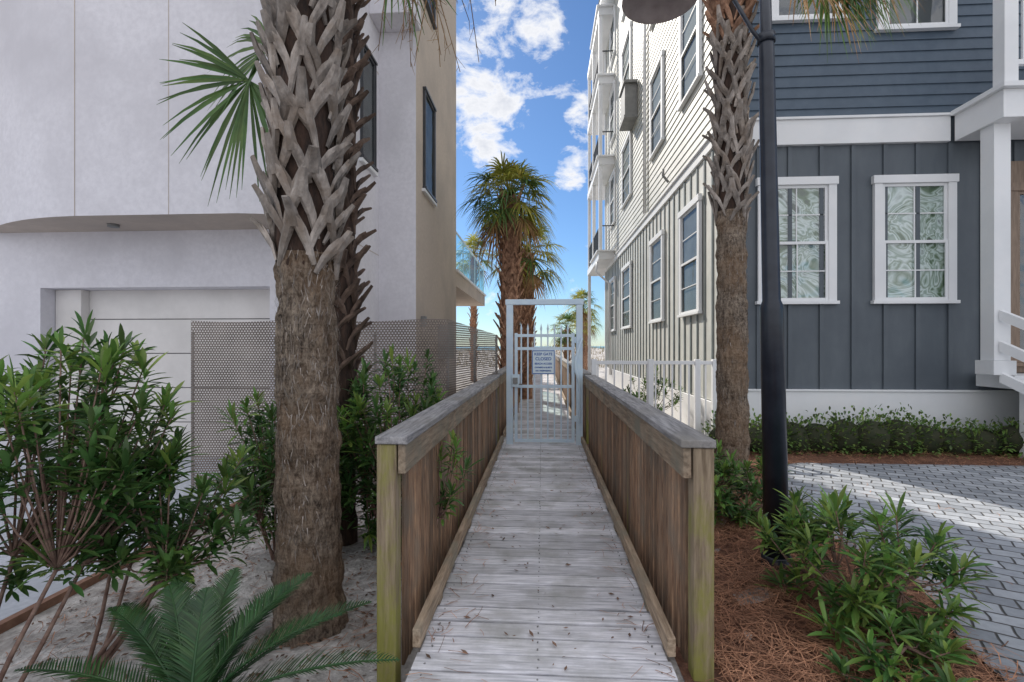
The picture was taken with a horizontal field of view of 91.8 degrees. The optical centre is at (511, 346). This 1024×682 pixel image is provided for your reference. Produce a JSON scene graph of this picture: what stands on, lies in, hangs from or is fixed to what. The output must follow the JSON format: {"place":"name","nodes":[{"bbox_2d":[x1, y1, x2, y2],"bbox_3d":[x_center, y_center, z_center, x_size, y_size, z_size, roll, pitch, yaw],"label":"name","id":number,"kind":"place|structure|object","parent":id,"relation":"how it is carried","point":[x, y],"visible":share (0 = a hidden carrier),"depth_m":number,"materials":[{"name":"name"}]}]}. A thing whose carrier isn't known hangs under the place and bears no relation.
{"place":"outdoors","nodes":[
{"label":"outdoors","id":0,"kind":"place"},
{"bbox_2d":[0,456,255,620],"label":"driveway","id":1,"kind":"structure","parent":0,"point":[10,606],"depth_m":3.91,"materials":[{"name":"concrete"}]},
{"bbox_2d":[89,289,269,455],"bbox_3d":[-5.200,0.408,7.608,3.480,2.537,0.040,0,0,3],"label":"garage door","id":2,"kind":"structure","parent":1,"relation":"on","point":[161,320],"depth_m":7.58,"materials":[{"name":"white metal"}]},
{"bbox_2d":[0,347,932,681],"bbox_3d":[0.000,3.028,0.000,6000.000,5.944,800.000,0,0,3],"label":"ground","id":3,"kind":"structure","parent":0,"point":[78,625],"depth_m":3.03,"materials":[{"name":"beige sand"}]},
{"bbox_2d":[0,310,205,681],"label":"oleander shrub","id":4,"kind":"object","parent":3,"relation":"on","point":[64,475],"visible":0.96,"depth_m":2.34,"materials":[{"name":"green plant"}]},
{"bbox_2d":[0,499,240,633],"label":"garden edging","id":5,"kind":"object","parent":3,"relation":"on","point":[19,617],"depth_m":3.25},
{"bbox_2d":[36,435,271,681],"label":"oleander shrub","id":6,"kind":"object","parent":3,"relation":"on","point":[169,550],"visible":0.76,"depth_m":2.61,"materials":[{"name":"green plant"}]},
{"bbox_2d":[13,567,399,681],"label":"sago palm","id":7,"kind":"object","parent":3,"relation":"on","point":[187,653],"visible":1,"depth_m":2.13,"materials":[{"name":"green plant"}]},
{"bbox_2d":[0,0,455,459],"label":"walls","id":8,"kind":"structure","parent":3,"relation":"on","point":[50,243],"depth_m":6.77,"materials":[{"name":"white paint"}]},
{"bbox_2d":[56,290,88,456],"bbox_3d":[-6.738,0.417,7.609,0.410,2.545,0.135,0,0,3],"label":"garage jamb","id":9,"kind":"object","parent":8,"relation":"attached to","point":[68,302],"visible":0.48,"depth_m":7.54,"materials":[{"name":"white paint"}]},
{"bbox_2d":[107,223,119,227],"bbox_3d":[-5.497,-1.665,6.845,0.136,0.050,0.140,0,0,3],"label":"soffit light","id":10,"kind":"object","parent":8,"relation":"attached to","point":[112,225],"visible":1,"depth_m":6.80,"materials":[{"name":"white paint"}]},
{"bbox_2d":[74,0,168,215],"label":"control joints","id":11,"kind":"object","parent":8,"relation":"attached to","point":[74,107],"visible":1,"depth_m":6.40,"materials":[{"name":"paint"}]},
{"bbox_2d":[360,44,377,171],"bbox_3d":[-2.654,-4.420,9.237,0.085,2.100,0.780,0,0,3],"label":"side window","id":12,"kind":"structure","parent":8,"relation":"attached to","point":[368,106],"depth_m":9.36,"materials":[{"name":"black glass"}]},
{"bbox_2d":[369,0,420,32],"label":"canopy","id":13,"kind":"object","parent":8,"relation":"attached to","point":[375,9],"visible":0.69,"depth_m":9.44,"materials":[{"name":"white paint"}]},
{"bbox_2d":[359,157,436,206],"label":"window sills","id":14,"kind":"structure","parent":8,"relation":"attached to","point":[363,161],"depth_m":9.66,"materials":[{"name":"white paint"}]},
{"bbox_2d":[423,86,436,202],"bbox_3d":[-1.800,-4.375,10.929,0.085,2.150,1.060,0,0,3],"label":"side window","id":15,"kind":"structure","parent":8,"relation":"attached to","point":[429,145],"depth_m":11.01,"materials":[{"name":"black glass"}]},
{"bbox_2d":[423,0,436,29],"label":"side window","id":16,"kind":"structure","parent":8,"relation":"attached to","point":[429,9],"depth_m":11.13,"materials":[{"name":"black glass"}]},
{"bbox_2d":[421,316,453,357],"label":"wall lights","id":17,"kind":"object","parent":8,"relation":"attached to","point":[423,317],"depth_m":11.93},
{"bbox_2d":[456,231,485,305],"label":"balcony","id":18,"kind":"structure","parent":8,"relation":"attached to","point":[469,292],"depth_m":17.86,"materials":[{"name":"paint"}]},
{"bbox_2d":[214,386,351,561],"bbox_3d":[-1.839,0.956,3.918,1.146,1.499,0.874,0,0,3],"label":"oleander shrub","id":19,"kind":"object","parent":3,"relation":"on","point":[265,461],"visible":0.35,"depth_m":3.80,"materials":[{"name":"green plant"}]},
{"bbox_2d":[0,450,648,681],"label":"leaf litter","id":20,"kind":"object","parent":3,"relation":"on","point":[427,655],"visible":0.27,"depth_m":3.06,"materials":[{"name":"brown plant"}]},
{"bbox_2d":[158,0,495,647],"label":"sabal palm","id":21,"kind":"object","parent":3,"relation":"on","point":[299,97],"visible":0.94,"depth_m":2.87,"materials":[{"name":"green plant"}]},
{"bbox_2d":[191,319,497,493],"bbox_3d":[-1.612,0.749,6.000,3.972,2.102,1.620,0,0,-27],"label":"perforated metal fence","id":22,"kind":"object","parent":3,"relation":"on","point":[474,376],"visible":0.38,"depth_m":5.74,"materials":[{"name":"grey metal"}]},
{"bbox_2d":[334,0,376,545],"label":"sabal palm","id":23,"kind":"object","parent":3,"relation":"on","point":[348,308],"visible":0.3,"depth_m":4.27,"materials":[{"name":"brown plant"}]},
{"bbox_2d":[337,343,448,552],"bbox_3d":[-0.995,0.851,4.177,1.150,1.757,1.174,0,0,-30],"label":"oleander shrub","id":24,"kind":"object","parent":3,"relation":"on","point":[359,437],"visible":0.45,"depth_m":3.93,"materials":[{"name":"green plant"}]},
{"bbox_2d":[375,374,503,681],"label":"wooden railing","id":25,"kind":"object","parent":3,"relation":"on","point":[408,449],"visible":0.97,"depth_m":2.81,"materials":[{"name":"brown wood"}]},
{"bbox_2d":[434,430,483,525],"bbox_3d":[-0.456,1.138,3.385,0.514,1.134,0.379,0,0,3],"label":"oleander shrub","id":26,"kind":"object","parent":3,"relation":"on","point":[445,502],"visible":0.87,"depth_m":3.35,"materials":[{"name":"green plant"}]},
{"bbox_2d":[456,232,495,379],"bbox_3d":[-2.033,-2.037,26.181,2.949,7.874,2.900,0,0,3],"label":"sabal palm","id":27,"kind":"object","parent":3,"relation":"on","point":[473,309],"visible":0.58,"depth_m":26.02,"materials":[{"name":"plant"}]},
{"bbox_2d":[453,152,558,409],"bbox_3d":[-0.122,-1.160,11.213,2.468,6.119,2.490,0,0,3],"label":"sabal palm","id":28,"kind":"object","parent":3,"relation":"on","point":[509,219],"visible":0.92,"depth_m":11.02,"materials":[{"name":"green plant"}]},
{"bbox_2d":[492,366,520,441],"bbox_3d":[0.456,1.116,19.002,0.215,1.368,22.190,0,0,3],"label":"wooden railing","id":29,"kind":"object","parent":3,"relation":"on","point":[501,409],"visible":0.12,"depth_m":8.58,"materials":[{"name":"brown wood"}]},
{"bbox_2d":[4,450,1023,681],"bbox_3d":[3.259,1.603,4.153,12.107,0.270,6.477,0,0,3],"label":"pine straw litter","id":30,"kind":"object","parent":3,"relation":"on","point":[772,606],"visible":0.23,"depth_m":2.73,"materials":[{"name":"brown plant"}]},
{"bbox_2d":[481,226,570,399],"bbox_3d":[0.405,-0.934,14.288,2.643,5.667,2.496,0,0,3],"label":"sabal palm","id":31,"kind":"object","parent":3,"relation":"on","point":[531,282],"visible":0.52,"depth_m":14.01,"materials":[{"name":"plant"}]},
{"bbox_2d":[456,345,604,367],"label":"dune grass","id":32,"kind":"structure","parent":3,"relation":"on","point":[546,345],"depth_m":48.21,"materials":[{"name":"plant"}]},
{"bbox_2d":[405,374,677,681],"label":"boardwalk","id":33,"kind":"structure","parent":3,"relation":"on","point":[518,604],"depth_m":3.08,"materials":[{"name":"grey wood"}]},
{"bbox_2d":[505,299,583,444],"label":"metal gate","id":34,"kind":"structure","parent":3,"relation":"on","point":[512,380],"depth_m":7.58,"materials":[{"name":"metal"}]},
{"bbox_2d":[532,350,554,373],"bbox_3d":[0.478,0.245,7.571,0.350,0.370,0.008,0,0,3],"label":"gate sign","id":35,"kind":"object","parent":34,"relation":"attached to","point":[543,361],"visible":1,"depth_m":7.57,"materials":[{"name":"white metal"}]},
{"bbox_2d":[549,313,586,360],"bbox_3d":[2.994,0.018,26.863,2.475,3.765,2.652,0,0,3],"label":"sabal palm","id":36,"kind":"object","parent":3,"relation":"on","point":[569,318],"visible":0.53,"depth_m":26.65,"materials":[{"name":"green plant"}]},
{"bbox_2d":[555,354,590,443],"bbox_3d":[1.839,1.116,18.919,0.215,1.368,22.190,0,0,3],"label":"wooden railing","id":37,"kind":"object","parent":3,"relation":"on","point":[585,399],"visible":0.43,"depth_m":10.59,"materials":[{"name":"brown wood"}]},
{"bbox_2d":[563,288,604,368],"bbox_3d":[4.293,-0.816,29.794,2.864,5.431,2.847,0,0,3],"label":"sabal palm","id":38,"kind":"object","parent":3,"relation":"on","point":[580,294],"visible":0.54,"depth_m":29.65,"materials":[{"name":"green plant"}]},
{"bbox_2d":[571,311,602,369],"bbox_3d":[5.656,-0.488,37.631,2.721,4.776,3.024,0,0,3],"label":"sabal palm","id":39,"kind":"object","parent":3,"relation":"on","point":[593,332],"visible":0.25,"depth_m":37.58,"materials":[{"name":"green plant"}]},
{"bbox_2d":[587,4,614,371],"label":"balconies","id":40,"kind":"structure","parent":3,"relation":"on","point":[600,166],"depth_m":21.85,"materials":[{"name":"white paint"}]},
{"bbox_2d":[581,375,715,681],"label":"wooden railing","id":41,"kind":"object","parent":3,"relation":"on","point":[652,467],"visible":0.97,"depth_m":2.79,"materials":[{"name":"brown wood"}]},
{"bbox_2d":[623,365,683,410],"bbox_3d":[2.718,0.989,9.648,1.203,1.242,1.774,0,0,3],"label":"oleander shrub","id":42,"kind":"object","parent":3,"relation":"on","point":[643,396],"visible":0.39,"depth_m":9.34,"materials":[{"name":"green plant"}]},
{"bbox_2d":[591,359,716,435],"bbox_3d":[2.173,0.900,7.603,1.900,1.400,0.080,0,0,3],"label":"white picket fence","id":43,"kind":"object","parent":3,"relation":"on","point":[650,363],"visible":0.44,"depth_m":7.57,"materials":[{"name":"paint"}]},
{"bbox_2d":[622,0,792,571],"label":"street lamp","id":44,"kind":"object","parent":3,"relation":"on","point":[774,418],"visible":0.88,"depth_m":3.46,"materials":[{"name":"metal"}]},
{"bbox_2d":[587,444,1023,681],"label":"pine straw bed","id":45,"kind":"object","parent":3,"relation":"on","point":[683,668],"visible":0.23,"depth_m":2.96,"materials":[{"name":"brown plant"}]},
{"bbox_2d":[714,439,817,529],"bbox_3d":[1.993,1.230,4.339,1.164,0.779,0.989,0,0,3],"label":"oleander shrub","id":46,"kind":"object","parent":45,"relation":"on","point":[724,500],"visible":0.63,"depth_m":4.26,"materials":[{"name":"green plant"}]},
{"bbox_2d":[701,403,1023,458],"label":"boxwood hedge","id":47,"kind":"object","parent":45,"relation":"on","point":[868,436],"visible":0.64,"depth_m":7.03,"materials":[{"name":"green plant"}]},
{"bbox_2d":[742,484,997,656],"bbox_3d":[2.011,1.251,2.857,1.121,0.985,1.172,0,0,3],"label":"oleander shrub","id":48,"kind":"object","parent":45,"relation":"on","point":[888,562],"visible":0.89,"depth_m":2.69,"materials":[{"name":"green plant"}]},
{"bbox_2d":[793,591,979,681],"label":"oleander shrub","id":49,"kind":"object","parent":45,"relation":"on","point":[936,645],"visible":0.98,"depth_m":2.30,"materials":[{"name":"green plant"}]},
{"bbox_2d":[951,0,1023,388],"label":"porch","id":50,"kind":"object","parent":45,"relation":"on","point":[991,120],"visible":0.97,"depth_m":6.90,"materials":[{"name":"white paint"}]},
{"bbox_2d":[999,310,1023,457],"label":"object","id":51,"kind":"structure","parent":50,"relation":"attached to","point":[1015,352],"depth_m":6.79,"materials":[{"name":"white wood"}]},
{"bbox_2d":[702,0,924,492],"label":"sabal palm","id":52,"kind":"object","parent":3,"relation":"on","point":[729,38],"visible":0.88,"depth_m":5.23,"materials":[{"name":"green plant"}]},
{"bbox_2d":[608,116,1023,400],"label":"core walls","id":53,"kind":"structure","parent":3,"relation":"on","point":[952,129],"depth_m":7.62,"materials":[{"name":"paint"}]},
{"bbox_2d":[605,53,713,433],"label":"side trim","id":54,"kind":"structure","parent":53,"relation":"attached to","point":[692,165],"depth_m":11.31,"materials":[{"name":"white paint"}]},
{"bbox_2d":[595,24,668,374],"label":"wall fixtures","id":55,"kind":"object","parent":54,"relation":"attached to","point":[628,97],"depth_m":15.30,"materials":[{"name":"white paint"}]},
{"bbox_2d":[606,0,714,254],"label":"side lap siding","id":56,"kind":"object","parent":54,"relation":"attached to","point":[687,127],"visible":0.56,"depth_m":12.89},
{"bbox_2d":[609,168,615,229],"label":"side window","id":57,"kind":"structure","parent":56,"relation":"attached to","point":[612,200],"depth_m":20.57,"materials":[{"name":"white paint"}]},
{"bbox_2d":[609,80,615,147],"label":"side window","id":58,"kind":"structure","parent":56,"relation":"attached to","point":[612,111],"depth_m":20.40,"materials":[{"name":"white paint"}]},
{"bbox_2d":[609,5,615,70],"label":"side window","id":59,"kind":"structure","parent":56,"relation":"attached to","point":[612,37],"depth_m":20.36,"materials":[{"name":"white paint"}]},
{"bbox_2d":[621,0,624,21],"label":"side window","id":60,"kind":"structure","parent":56,"relation":"attached to","point":[622,16],"depth_m":17.91,"materials":[{"name":"white paint"}]},
{"bbox_2d":[621,131,631,209],"bbox_3d":[3.927,-6.025,17.094,0.085,2.150,1.860,0,0,3],"label":"side window","id":61,"kind":"structure","parent":56,"relation":"attached to","point":[626,171],"depth_m":17.15,"materials":[{"name":"white paint"}]},
{"bbox_2d":[621,21,631,86],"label":"side window","id":62,"kind":"structure","parent":56,"relation":"attached to","point":[626,62],"depth_m":17.00,"materials":[{"name":"white paint"}]},
{"bbox_2d":[648,50,664,161],"bbox_3d":[3.655,-6.025,12.602,0.085,2.150,1.460,0,0,3],"label":"side window","id":63,"kind":"structure","parent":56,"relation":"attached to","point":[656,111],"depth_m":12.60,"materials":[{"name":"white paint"}]},
{"bbox_2d":[677,0,702,111],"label":"side window","id":64,"kind":"structure","parent":56,"relation":"attached to","point":[690,48],"depth_m":9.80,"materials":[{"name":"white paint"}]},
{"bbox_2d":[606,150,717,399],"bbox_3d":[3.876,-1.225,15.395,0.022,4.350,15.198,0,0,3],"label":"side board and batten","id":65,"kind":"object","parent":54,"relation":"attached to","point":[672,337],"visible":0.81,"depth_m":11.33,"materials":[{"name":"white wood"}]},
{"bbox_2d":[609,276,615,331],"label":"side window","id":66,"kind":"structure","parent":65,"relation":"attached to","point":[612,281],"depth_m":20.36,"materials":[{"name":"white paint"}]},
{"bbox_2d":[621,260,631,329],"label":"side window","id":67,"kind":"structure","parent":65,"relation":"attached to","point":[626,295],"depth_m":17.16,"materials":[{"name":"white glass"}]},
{"bbox_2d":[648,229,664,323],"bbox_3d":[3.655,-1.700,12.602,0.085,2.200,1.460,0,0,3],"label":"side window","id":68,"kind":"structure","parent":65,"relation":"attached to","point":[656,278],"depth_m":12.60,"materials":[{"name":"white glass"}]},
{"bbox_2d":[677,193,702,317],"bbox_3d":[3.485,-1.700,9.782,0.085,2.200,1.410,0,0,3],"label":"side window","id":69,"kind":"structure","parent":65,"relation":"attached to","point":[690,255],"depth_m":9.73,"materials":[{"name":"white glass"}]},
{"bbox_2d":[748,112,1018,430],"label":"front trim","id":70,"kind":"structure","parent":53,"relation":"attached to","point":[981,406],"depth_m":7.61,"materials":[{"name":"white paint"}]},
{"bbox_2d":[745,141,1023,389],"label":"front board and batten","id":71,"kind":"object","parent":53,"relation":"attached to","point":[854,339],"visible":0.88,"depth_m":7.67,"materials":[{"name":"wood"}]},
{"bbox_2d":[755,176,839,304],"bbox_3d":[4.423,-1.635,7.704,1.240,1.970,0.085,0,0,3],"label":"front window","id":72,"kind":"structure","parent":71,"relation":"attached to","point":[805,243],"depth_m":7.72,"materials":[{"name":"white glass"}]},
{"bbox_2d":[870,173,960,303],"bbox_3d":[6.170,-1.635,7.599,1.260,1.970,0.085,0,0,3],"label":"front window","id":73,"kind":"structure","parent":71,"relation":"attached to","point":[937,241],"depth_m":7.62,"materials":[{"name":"white paint"}]},
{"bbox_2d":[747,0,1023,117],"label":"front lap siding","id":74,"kind":"object","parent":53,"relation":"attached to","point":[943,71],"depth_m":7.66,"materials":[{"name":"wood"}]},
{"bbox_2d":[772,0,847,23],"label":"front window","id":75,"kind":"structure","parent":74,"relation":"attached to","point":[780,12],"depth_m":7.69,"materials":[{"name":"white paint"}]},
{"bbox_2d":[874,0,960,32],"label":"front window","id":76,"kind":"structure","parent":74,"relation":"attached to","point":[938,15],"depth_m":7.60,"materials":[{"name":"white paint"}]},
{"bbox_2d":[456,346,604,349],"bbox_3d":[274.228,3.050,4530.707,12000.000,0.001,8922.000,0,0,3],"label":"sea","id":77,"kind":"structure","parent":0,"point":[532,346],"depth_m":1097.41,"materials":[{"name":"liquid"}]},
{"bbox_2d":[456,0,604,345],"label":"sky","id":78,"kind":"structure","parent":0,"point":[525,96],"materials":[{"name":"blue"}]},
{"bbox_2d":[598,0,613,3],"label":"roof","id":79,"kind":"structure","parent":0,"point":[606,1],"depth_m":20.37,"materials":[{"name":"white paint"}]},
{"bbox_2d":[788,463,1023,681],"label":"paver driveway","id":80,"kind":"structure","parent":0,"point":[970,515],"depth_m":4.50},
{"bbox_2d":[1010,182,1023,365],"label":"porch door glass","id":81,"kind":"object","parent":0,"point":[1017,253],"visible":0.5,"depth_m":7.45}
]}

